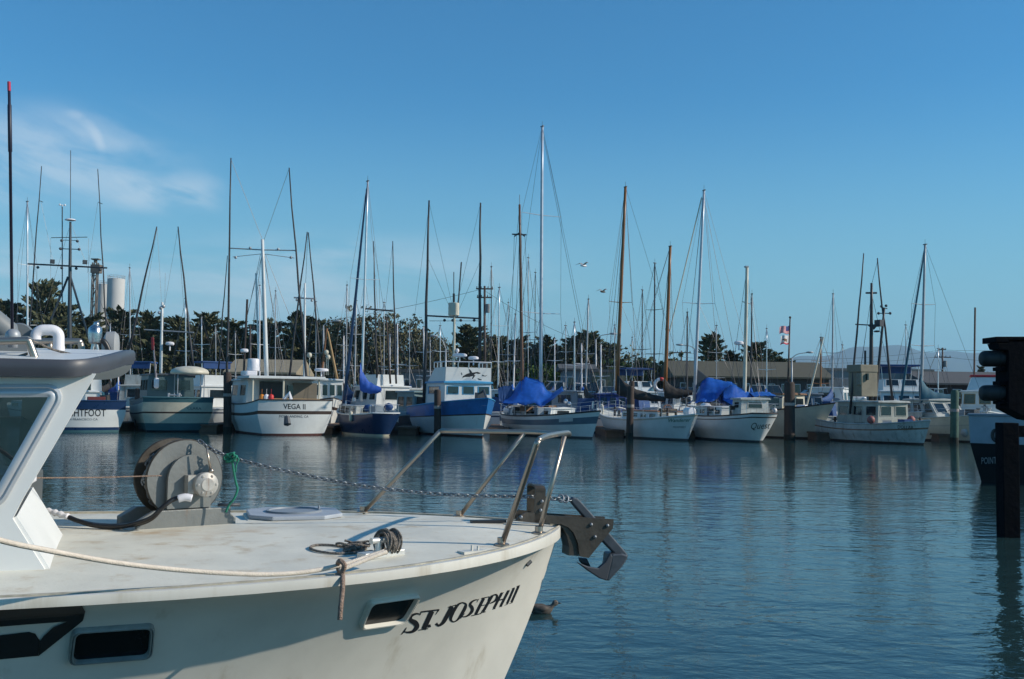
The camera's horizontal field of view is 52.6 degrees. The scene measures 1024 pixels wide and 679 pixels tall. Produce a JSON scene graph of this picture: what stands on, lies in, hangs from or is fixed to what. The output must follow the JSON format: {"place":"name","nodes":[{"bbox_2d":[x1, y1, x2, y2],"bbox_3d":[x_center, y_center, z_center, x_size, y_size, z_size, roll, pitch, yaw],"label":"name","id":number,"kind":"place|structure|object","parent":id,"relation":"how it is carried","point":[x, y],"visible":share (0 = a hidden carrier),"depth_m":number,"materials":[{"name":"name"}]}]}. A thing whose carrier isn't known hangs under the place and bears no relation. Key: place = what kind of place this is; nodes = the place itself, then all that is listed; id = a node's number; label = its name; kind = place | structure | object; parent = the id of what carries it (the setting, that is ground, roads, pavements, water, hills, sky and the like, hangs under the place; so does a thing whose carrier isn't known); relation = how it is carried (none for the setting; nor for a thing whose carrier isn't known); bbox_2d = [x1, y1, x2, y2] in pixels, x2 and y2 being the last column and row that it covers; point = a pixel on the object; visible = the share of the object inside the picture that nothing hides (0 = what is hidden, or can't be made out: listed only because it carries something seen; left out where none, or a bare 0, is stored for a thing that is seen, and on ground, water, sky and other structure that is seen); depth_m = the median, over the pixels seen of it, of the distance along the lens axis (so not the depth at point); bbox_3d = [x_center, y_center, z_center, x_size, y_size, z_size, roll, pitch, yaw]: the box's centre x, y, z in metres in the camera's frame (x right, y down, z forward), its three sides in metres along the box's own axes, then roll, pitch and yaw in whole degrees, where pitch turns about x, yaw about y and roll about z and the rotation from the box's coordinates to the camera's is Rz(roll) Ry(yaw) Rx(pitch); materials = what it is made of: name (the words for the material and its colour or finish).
{"place":"outdoors","nodes":[
{"label":"outdoors","id":0,"kind":"place"},
{"bbox_2d":[223,359,313,385],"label":"tan shed","id":1,"kind":"structure","parent":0,"point":[296,368],"depth_m":101.30,"materials":[{"name":"beige"}]},
{"bbox_2d":[0,0,1023,387],"label":"sky","id":2,"kind":"structure","parent":0,"point":[819,136],"materials":[{"name":"blue"}]},
{"bbox_2d":[41,429,1023,678],"bbox_3d":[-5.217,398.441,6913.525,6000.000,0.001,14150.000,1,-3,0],"label":"water","id":3,"kind":"structure","parent":0,"point":[777,558],"depth_m":18.20,"materials":[{"name":"teal liquid"}]},
{"bbox_2d":[16,197,41,347],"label":"sailboat","id":4,"kind":"object","parent":3,"relation":"on","point":[26,264],"visible":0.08,"depth_m":80.66,"materials":[{"name":"white paint"}]},
{"bbox_2d":[23,150,126,431],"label":"fishing boat","id":5,"kind":"object","parent":3,"relation":"on","point":[96,410],"visible":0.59,"depth_m":67.24,"materials":[{"name":"white paint"}]},
{"bbox_2d":[109,267,142,399],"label":"sailboat","id":6,"kind":"object","parent":3,"relation":"on","point":[114,395],"visible":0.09,"depth_m":82.50,"materials":[{"name":"white paint"}]},
{"bbox_2d":[118,361,157,420],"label":"motorboat","id":7,"kind":"object","parent":3,"relation":"on","point":[132,382],"visible":0.13,"depth_m":78.28,"materials":[{"name":"white paint"}]},
{"bbox_2d":[128,227,213,431],"bbox_3d":[-22.872,-0.659,68.928,4.750,13.904,12.476,2,-4,-25],"label":"fishing boat","id":8,"kind":"object","parent":3,"relation":"on","point":[167,402],"visible":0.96,"depth_m":64.58,"materials":[{"name":"teal paint"}]},
{"bbox_2d":[194,361,231,422],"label":"motorboat","id":9,"kind":"object","parent":3,"relation":"on","point":[214,386],"visible":0.27,"depth_m":76.56,"materials":[{"name":"white paint"}]},
{"bbox_2d":[199,422,234,431],"bbox_3d":[-18.918,5.858,70.266,1.300,0.510,12.000,1,-3,0],"label":"floating dock","id":10,"kind":"object","parent":3,"relation":"on","point":[214,427],"visible":0.31,"depth_m":64.38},
{"bbox_2d":[223,372,231,432],"bbox_3d":[-17.598,4.628,64.027,0.627,5.225,0.546,1,-3,0],"label":"mooring pile","id":11,"kind":"object","parent":3,"relation":"in","point":[227,408],"visible":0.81,"depth_m":63.88,"materials":[{"name":"wood"}]},
{"bbox_2d":[217,158,332,434],"bbox_3d":[-15.399,-2.788,66.129,5.576,18.031,13.712,2,-4,-27],"label":"fishing boat","id":12,"kind":"object","parent":3,"relation":"on","point":[266,404],"visible":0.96,"depth_m":63.48,"materials":[{"name":"white paint"}]},
{"bbox_2d":[262,290,287,375],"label":"sailboat","id":13,"kind":"object","parent":3,"relation":"on","point":[275,301],"visible":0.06,"depth_m":84.49,"materials":[{"name":"white paint"}]},
{"bbox_2d":[0,81,613,678],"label":"fishing boat","id":14,"kind":"object","parent":3,"relation":"on","point":[446,595],"visible":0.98,"depth_m":4.70,"materials":[{"name":"paint"}]},
{"bbox_2d":[0,537,387,576],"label":"mooring line","id":15,"kind":"object","parent":14,"relation":"attached to","point":[349,563],"visible":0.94,"depth_m":4.00,"materials":[{"name":"white fabric"}]},
{"bbox_2d":[335,558,346,619],"bbox_3d":[-0.708,1.030,4.298,0.042,0.233,0.180,2,-3,-14],"label":"rope tail","id":16,"kind":"object","parent":15,"relation":"hanging from","point":[342,562],"visible":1,"depth_m":4.26},
{"bbox_2d":[309,528,402,554],"bbox_3d":[-0.734,0.942,4.873,0.473,0.130,0.212,0,-3,8],"label":"rope coil","id":17,"kind":"object","parent":14,"relation":"on","point":[394,538],"visible":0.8,"depth_m":4.81,"materials":[{"name":"fabric"}]},
{"bbox_2d":[197,439,571,502],"bbox_3d":[-0.690,0.746,5.831,2.114,0.351,0.056,1,-3,-8],"label":"anchor chain","id":18,"kind":"object","parent":14,"relation":"attached to","point":[559,499],"visible":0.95,"depth_m":5.81,"materials":[{"name":"metal"}]},
{"bbox_2d":[223,451,239,512],"bbox_3d":[-1.547,0.784,5.693,0.098,0.335,0.060,1,-3,0],"label":"green lashing","id":19,"kind":"object","parent":18,"relation":"attached to","point":[229,459],"visible":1,"depth_m":5.68,"materials":[{"name":"fabric"}]},
{"bbox_2d":[569,497,627,580],"bbox_3d":[0.498,1.164,6.047,0.365,0.495,0.210,2,-3,-18],"label":"anchor","id":20,"kind":"object","parent":18,"relation":"hanging from","point":[613,561],"visible":0.98,"depth_m":5.99,"materials":[{"name":"metal"}]},
{"bbox_2d":[279,232,344,423],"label":"fishing boat","id":21,"kind":"object","parent":3,"relation":"on","point":[331,389],"visible":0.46,"depth_m":74.43,"materials":[{"name":"white paint"}]},
{"bbox_2d":[333,284,358,403],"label":"sailboat","id":22,"kind":"object","parent":3,"relation":"on","point":[349,394],"visible":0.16,"depth_m":78.37,"materials":[{"name":"white paint"}]},
{"bbox_2d":[340,300,372,390],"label":"sailboat","id":23,"kind":"object","parent":3,"relation":"on","point":[355,369],"visible":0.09,"depth_m":80.34,"materials":[{"name":"white paint"}]},
{"bbox_2d":[336,180,399,435],"bbox_3d":[-9.341,-2.070,65.261,2.852,16.656,9.288,2,-4,-27],"label":"sailboat","id":24,"kind":"object","parent":3,"relation":"on","point":[370,420],"visible":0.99,"depth_m":64.49,"materials":[{"name":"blue paint"}]},
{"bbox_2d":[350,374,411,431],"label":"motorboat","id":25,"kind":"object","parent":3,"relation":"on","point":[388,390],"visible":0.19,"depth_m":72.18,"materials":[{"name":"white paint"}]},
{"bbox_2d":[365,241,422,431],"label":"fishing boat","id":26,"kind":"object","parent":3,"relation":"on","point":[406,398],"visible":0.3,"depth_m":69.84,"materials":[{"name":"grey paint"}]},
{"bbox_2d":[396,425,419,434],"bbox_3d":[-6.546,6.020,70.266,1.300,0.510,12.000,1,-3,0],"label":"floating dock","id":27,"kind":"object","parent":3,"relation":"on","point":[408,430],"visible":0.48,"depth_m":64.37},
{"bbox_2d":[434,389,440,435],"bbox_3d":[-4.519,5.190,62.803,0.490,4.306,0.462,1,-3,0],"label":"mooring pile","id":28,"kind":"object","parent":3,"relation":"in","point":[437,410],"visible":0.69,"depth_m":62.68,"materials":[{"name":"wood"}]},
{"bbox_2d":[406,200,494,436],"bbox_3d":[-4.146,-1.313,67.293,4.882,15.513,13.958,2,-4,-22],"label":"fishing boat","id":29,"kind":"object","parent":3,"relation":"on","point":[467,402],"visible":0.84,"depth_m":64.19,"materials":[{"name":"blue paint"}]},
{"bbox_2d":[482,262,505,398],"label":"sailboat","id":30,"kind":"object","parent":3,"relation":"on","point":[491,281],"visible":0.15,"depth_m":79.55,"materials":[{"name":"white paint"}]},
{"bbox_2d":[483,283,519,388],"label":"sailboat","id":31,"kind":"object","parent":3,"relation":"on","point":[498,325],"visible":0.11,"depth_m":80.50,"materials":[{"name":"white paint"}]},
{"bbox_2d":[486,389,518,428],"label":"motorboat","id":32,"kind":"object","parent":3,"relation":"on","point":[494,418],"visible":0.06,"depth_m":73.75,"materials":[{"name":"white paint"}]},
{"bbox_2d":[492,310,525,411],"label":"sailboat","id":33,"kind":"object","parent":3,"relation":"on","point":[496,407],"visible":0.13,"depth_m":78.02,"materials":[{"name":"white paint"}]},
{"bbox_2d":[512,254,543,383],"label":"sailboat","id":34,"kind":"object","parent":3,"relation":"on","point":[528,332],"visible":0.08,"depth_m":83.86,"materials":[{"name":"white paint"}]},
{"bbox_2d":[531,600,561,613],"bbox_3d":[0.321,2.886,11.154,0.427,0.168,0.146,1,-3,-3],"label":"gull","id":35,"kind":"object","parent":3,"relation":"on","point":[542,609],"visible":0.75,"depth_m":11.10,"materials":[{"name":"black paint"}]},
{"bbox_2d":[498,125,603,438],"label":"sailboat","id":36,"kind":"object","parent":3,"relation":"on","point":[542,416],"visible":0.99,"depth_m":65.50,"materials":[{"name":"white paint"}]},
{"bbox_2d":[550,390,594,407],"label":"motorboat","id":37,"kind":"object","parent":3,"relation":"on","point":[573,397],"visible":0.12,"depth_m":78.43,"materials":[{"name":"grey paint"}]},
{"bbox_2d":[566,295,602,432],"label":"sailboat","id":38,"kind":"object","parent":3,"relation":"on","point":[589,398],"visible":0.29,"depth_m":76.13,"materials":[{"name":"white paint"}]},
{"bbox_2d":[591,393,626,411],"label":"motorboat","id":39,"kind":"object","parent":3,"relation":"on","point":[615,398],"visible":0.24,"depth_m":74.14,"materials":[{"name":"plastic"}]},
{"bbox_2d":[595,426,624,436],"bbox_3d":[6.396,6.189,70.266,1.300,0.510,12.000,1,-3,0],"label":"floating dock","id":40,"kind":"object","parent":3,"relation":"on","point":[604,431],"visible":0.58,"depth_m":64.38,"materials":[{"name":"wood"}]},
{"bbox_2d":[626,386,633,438],"bbox_3d":[7.103,5.139,62.413,0.490,4.666,0.462,1,-3,0],"label":"mooring pile","id":41,"kind":"object","parent":3,"relation":"in","point":[630,412],"visible":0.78,"depth_m":62.29,"materials":[{"name":"wood"}]},
{"bbox_2d":[612,368,660,409],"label":"motorboat","id":42,"kind":"object","parent":3,"relation":"on","point":[645,386],"visible":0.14,"depth_m":79.09,"materials":[{"name":"white paint"}]},
{"bbox_2d":[631,289,652,380],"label":"sailboat","id":43,"kind":"object","parent":3,"relation":"on","point":[642,349],"visible":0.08,"depth_m":81.74,"materials":[{"name":"white paint"}]},
{"bbox_2d":[597,182,697,440],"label":"sailboat","id":44,"kind":"object","parent":3,"relation":"on","point":[666,423],"visible":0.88,"depth_m":65.78,"materials":[{"name":"white paint"}]},
{"bbox_2d":[626,262,677,408],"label":"sailboat","id":45,"kind":"object","parent":3,"relation":"on","point":[642,404],"visible":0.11,"depth_m":79.28,"materials":[{"name":"white paint"}]},
{"bbox_2d":[658,392,695,408],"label":"motorboat","id":46,"kind":"object","parent":3,"relation":"on","point":[674,403],"visible":0.09,"depth_m":82.50,"materials":[{"name":"white paint"}]},
{"bbox_2d":[669,312,701,409],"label":"sailboat","id":47,"kind":"object","parent":3,"relation":"on","point":[685,398],"visible":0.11,"depth_m":80.67,"materials":[{"name":"white paint"}]},
{"bbox_2d":[669,189,781,441],"bbox_3d":[13.432,-1.629,65.013,6.942,16.342,11.796,0,-3,15],"label":"sailboat","id":48,"kind":"object","parent":3,"relation":"on","point":[742,415],"visible":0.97,"depth_m":63.88,"materials":[{"name":"white paint"}]},
{"bbox_2d":[738,293,764,392],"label":"sailboat","id":49,"kind":"object","parent":3,"relation":"on","point":[751,352],"visible":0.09,"depth_m":80.44,"materials":[{"name":"white paint"}]},
{"bbox_2d":[784,382,794,440],"bbox_3d":[16.834,5.101,62.824,0.716,5.045,0.714,1,-3,0],"label":"mooring pile","id":50,"kind":"object","parent":3,"relation":"in","point":[789,411],"visible":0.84,"depth_m":62.61,"materials":[{"name":"wood"}]},
{"bbox_2d":[758,337,835,438],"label":"fishing boat","id":51,"kind":"object","parent":3,"relation":"on","point":[806,415],"visible":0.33,"depth_m":66.49,"materials":[{"name":"beige paint"}]},
{"bbox_2d":[804,393,823,404],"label":"motorboat","id":52,"kind":"object","parent":3,"relation":"on","point":[815,398],"visible":0.03,"depth_m":74.21,"materials":[{"name":"grey paint"}]},
{"bbox_2d":[807,431,830,439],"bbox_3d":[19.491,6.361,70.266,1.300,0.510,12.000,1,-3,0],"label":"floating dock","id":53,"kind":"object","parent":3,"relation":"on","point":[814,435],"visible":0.3,"depth_m":64.38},
{"bbox_2d":[804,337,843,401],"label":"sailboat","id":54,"kind":"object","parent":3,"relation":"on","point":[834,399],"visible":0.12,"depth_m":80.35,"materials":[{"name":"white paint"}]},
{"bbox_2d":[808,387,853,410],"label":"motorboat","id":55,"kind":"object","parent":3,"relation":"on","point":[837,391],"visible":0.07,"depth_m":78.45,"materials":[{"name":"white paint"}]},
{"bbox_2d":[818,293,846,415],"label":"sailboat","id":56,"kind":"object","parent":3,"relation":"on","point":[828,398],"visible":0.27,"depth_m":77.26,"materials":[{"name":"white paint"}]},
{"bbox_2d":[814,253,930,444],"bbox_3d":[21.731,0.636,63.170,3.692,11.827,9.961,2,-4,-21],"label":"fishing boat","id":57,"kind":"object","parent":3,"relation":"on","point":[872,420],"visible":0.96,"depth_m":62.33,"materials":[{"name":"paint"}]},
{"bbox_2d":[873,364,925,417],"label":"motorboat","id":58,"kind":"object","parent":3,"relation":"on","point":[883,394],"visible":0.13,"depth_m":70.90,"materials":[{"name":"white paint"}]},
{"bbox_2d":[898,244,994,441],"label":"sailboat","id":59,"kind":"object","parent":3,"relation":"on","point":[936,408],"visible":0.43,"depth_m":66.66,"materials":[{"name":"beige paint"}]},
{"bbox_2d":[950,390,958,442],"bbox_3d":[26.407,5.357,61.815,0.551,4.668,0.504,1,-3,0],"label":"mooring pile","id":60,"kind":"object","parent":3,"relation":"in","point":[954,420],"visible":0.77,"depth_m":61.69,"materials":[{"name":"wood"}]},
{"bbox_2d":[960,307,1002,436],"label":"motorboat","id":61,"kind":"object","parent":3,"relation":"on","point":[970,399],"visible":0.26,"depth_m":67.83,"materials":[{"name":"white paint"}]},
{"bbox_2d":[967,413,1023,483],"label":"fishing boat","id":62,"kind":"object","parent":3,"relation":"on","point":[982,433],"visible":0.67,"depth_m":30.65,"materials":[{"name":"blue paint"}]},
{"bbox_2d":[995,422,1023,537],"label":"fender pile","id":63,"kind":"object","parent":3,"relation":"in","point":[1007,435],"visible":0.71,"depth_m":18.08,"materials":[{"name":"wood"}]},
{"bbox_2d":[978,337,1023,419],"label":"roller fender","id":64,"kind":"object","parent":63,"relation":"attached to","point":[1004,359],"visible":1,"depth_m":18.54,"materials":[{"name":"black rubber"}]},
{"bbox_2d":[556,364,597,387],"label":"blue shed","id":65,"kind":"structure","parent":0,"point":[560,369],"depth_m":105.97,"materials":[{"name":"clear glass"}]},
{"bbox_2d":[590,369,625,387],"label":"olive shed","id":66,"kind":"structure","parent":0,"point":[608,377],"depth_m":103.94,"materials":[{"name":"grey metal"}]},
{"bbox_2d":[783,345,995,371],"bbox_3d":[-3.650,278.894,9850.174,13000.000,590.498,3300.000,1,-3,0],"label":"hills","id":67,"kind":"structure","parent":0,"point":[956,364],"depth_m":9639.87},
{"bbox_2d":[906,371,995,405],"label":"dark shed","id":68,"kind":"structure","parent":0,"point":[959,381],"depth_m":117.48,"materials":[{"name":"grey glass"}]},
{"label":"ground","id":69,"kind":"structure","parent":0,"visible":0},
{"bbox_2d":[0,298,25,323],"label":"cypress tree","id":70,"kind":"object","parent":69,"relation":"on","point":[5,307],"visible":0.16,"depth_m":149.81,"materials":[{"name":"green plant"}]},
{"bbox_2d":[14,278,74,348],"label":"cypress tree","id":71,"kind":"object","parent":69,"relation":"on","point":[43,289],"visible":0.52,"depth_m":149.81,"materials":[{"name":"green plant"}]},
{"bbox_2d":[47,302,90,348],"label":"cypress tree","id":72,"kind":"object","parent":69,"relation":"on","point":[62,311],"visible":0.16,"depth_m":160.24,"materials":[{"name":"green plant"}]},
{"bbox_2d":[74,311,123,379],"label":"cypress tree","id":73,"kind":"object","parent":69,"relation":"on","point":[89,320],"visible":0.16,"depth_m":164.64,"materials":[{"name":"green plant"}]},
{"bbox_2d":[90,258,124,393],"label":"silo","id":74,"kind":"object","parent":69,"relation":"on","point":[114,293],"visible":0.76,"depth_m":298.95,"materials":[{"name":"metal"}]},
{"bbox_2d":[85,305,142,391],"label":"cypress tree","id":75,"kind":"object","parent":69,"relation":"on","point":[119,314],"visible":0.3,"depth_m":154.32,"materials":[{"name":"green plant"}]},
{"bbox_2d":[120,309,172,378],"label":"cypress tree","id":76,"kind":"object","parent":69,"relation":"on","point":[148,320],"visible":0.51,"depth_m":149.09,"materials":[{"name":"green plant"}]},
{"bbox_2d":[136,315,219,378],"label":"cypress tree","id":77,"kind":"object","parent":69,"relation":"on","point":[174,323],"visible":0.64,"depth_m":148.72,"materials":[{"name":"green plant"}]},
{"bbox_2d":[168,310,225,373],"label":"cypress tree","id":78,"kind":"object","parent":69,"relation":"on","point":[209,320],"visible":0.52,"depth_m":154.18,"materials":[{"name":"green plant"}]},
{"bbox_2d":[196,317,254,374],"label":"cypress tree","id":79,"kind":"object","parent":69,"relation":"on","point":[233,326],"visible":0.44,"depth_m":149.21,"materials":[{"name":"green plant"}]},
{"bbox_2d":[223,317,312,370],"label":"cypress tree","id":80,"kind":"object","parent":69,"relation":"on","point":[271,332],"visible":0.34,"depth_m":149.03,"materials":[{"name":"green plant"}]},
{"bbox_2d":[257,310,324,374],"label":"cypress tree","id":81,"kind":"object","parent":69,"relation":"on","point":[297,344],"visible":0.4,"depth_m":149.12,"materials":[{"name":"green plant"}]},
{"bbox_2d":[277,316,351,383],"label":"cypress tree","id":82,"kind":"object","parent":69,"relation":"on","point":[312,333],"visible":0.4,"depth_m":149.22,"materials":[{"name":"green plant"}]},
{"bbox_2d":[314,317,370,387],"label":"eucalyptus tree","id":83,"kind":"object","parent":69,"relation":"on","point":[334,329],"visible":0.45,"depth_m":138.79,"materials":[{"name":"green plant"}]},
{"bbox_2d":[82,314,640,387],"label":"undergrowth","id":84,"kind":"object","parent":69,"relation":"on","point":[406,345],"visible":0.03,"depth_m":171.16,"materials":[{"name":"green plant"}]},
{"bbox_2d":[331,305,416,386],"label":"eucalyptus tree","id":85,"kind":"object","parent":69,"relation":"on","point":[372,357],"visible":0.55,"depth_m":138.09,"materials":[{"name":"green plant"}]},
{"bbox_2d":[373,310,439,374],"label":"eucalyptus tree","id":86,"kind":"object","parent":69,"relation":"on","point":[415,334],"visible":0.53,"depth_m":139.85,"materials":[{"name":"green plant"}]},
{"bbox_2d":[400,369,433,387],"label":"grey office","id":87,"kind":"structure","parent":69,"relation":"on","point":[417,379],"depth_m":103.91,"materials":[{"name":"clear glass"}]},
{"bbox_2d":[413,332,459,368],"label":"eucalyptus tree","id":88,"kind":"object","parent":69,"relation":"on","point":[437,354],"visible":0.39,"depth_m":140.75,"materials":[{"name":"green plant"}]},
{"bbox_2d":[439,323,509,388],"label":"cypress tree","id":89,"kind":"object","parent":69,"relation":"on","point":[468,342],"visible":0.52,"depth_m":143.95,"materials":[{"name":"green plant"}]},
{"bbox_2d":[476,286,492,367],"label":"utility pole","id":90,"kind":"object","parent":69,"relation":"on","point":[487,309],"visible":0.81,"depth_m":108.18,"materials":[{"name":"grey paint"}]},
{"bbox_2d":[481,335,513,387],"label":"cypress tree","id":91,"kind":"object","parent":69,"relation":"on","point":[495,343],"visible":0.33,"depth_m":149.28,"materials":[{"name":"green plant"}]},
{"bbox_2d":[492,335,538,388],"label":"cypress tree","id":92,"kind":"object","parent":69,"relation":"on","point":[517,347],"visible":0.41,"depth_m":149.18,"materials":[{"name":"green plant"}]},
{"bbox_2d":[515,363,551,381],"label":"leafy tree","id":93,"kind":"object","parent":69,"relation":"on","point":[531,373],"visible":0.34,"depth_m":119.18,"materials":[{"name":"green plant"}]},
{"bbox_2d":[515,334,568,378],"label":"cypress tree","id":94,"kind":"object","parent":69,"relation":"on","point":[549,341],"visible":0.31,"depth_m":149.15,"materials":[{"name":"green plant"}]},
{"bbox_2d":[542,364,559,385],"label":"leafy tree","id":95,"kind":"object","parent":69,"relation":"on","point":[551,375],"visible":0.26,"depth_m":117.61,"materials":[{"name":"green plant"}]},
{"bbox_2d":[535,334,602,380],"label":"cypress tree","id":96,"kind":"object","parent":69,"relation":"on","point":[570,355],"visible":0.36,"depth_m":147.43,"materials":[{"name":"green plant"}]},
{"bbox_2d":[576,329,603,368],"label":"cypress tree","id":97,"kind":"object","parent":69,"relation":"on","point":[595,335],"visible":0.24,"depth_m":151.69,"materials":[{"name":"green plant"}]},
{"bbox_2d":[589,341,629,368],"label":"cypress tree","id":98,"kind":"object","parent":69,"relation":"on","point":[606,351],"visible":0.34,"depth_m":149.67,"materials":[{"name":"green plant"}]},
{"bbox_2d":[624,357,662,388],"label":"bush","id":99,"kind":"object","parent":69,"relation":"on","point":[646,376],"visible":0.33,"depth_m":128.47,"materials":[{"name":"green plant"}]},
{"bbox_2d":[698,330,727,360],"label":"cypress tree","id":100,"kind":"object","parent":69,"relation":"on","point":[706,342],"visible":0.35,"depth_m":127.85,"materials":[{"name":"green plant"}]},
{"bbox_2d":[659,361,834,402],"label":"waterfront building","id":101,"kind":"structure","parent":69,"relation":"on","point":[801,373],"depth_m":119.12,"materials":[{"name":"brown glass"}]},
{"bbox_2d":[734,340,775,361],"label":"cypress tree","id":102,"kind":"object","parent":69,"relation":"on","point":[758,350],"visible":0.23,"depth_m":129.56,"materials":[{"name":"green plant"}]},
{"bbox_2d":[824,368,933,399],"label":"warehouse","id":103,"kind":"structure","parent":69,"relation":"on","point":[881,376],"depth_m":121.97,"materials":[{"name":"grey glass"}]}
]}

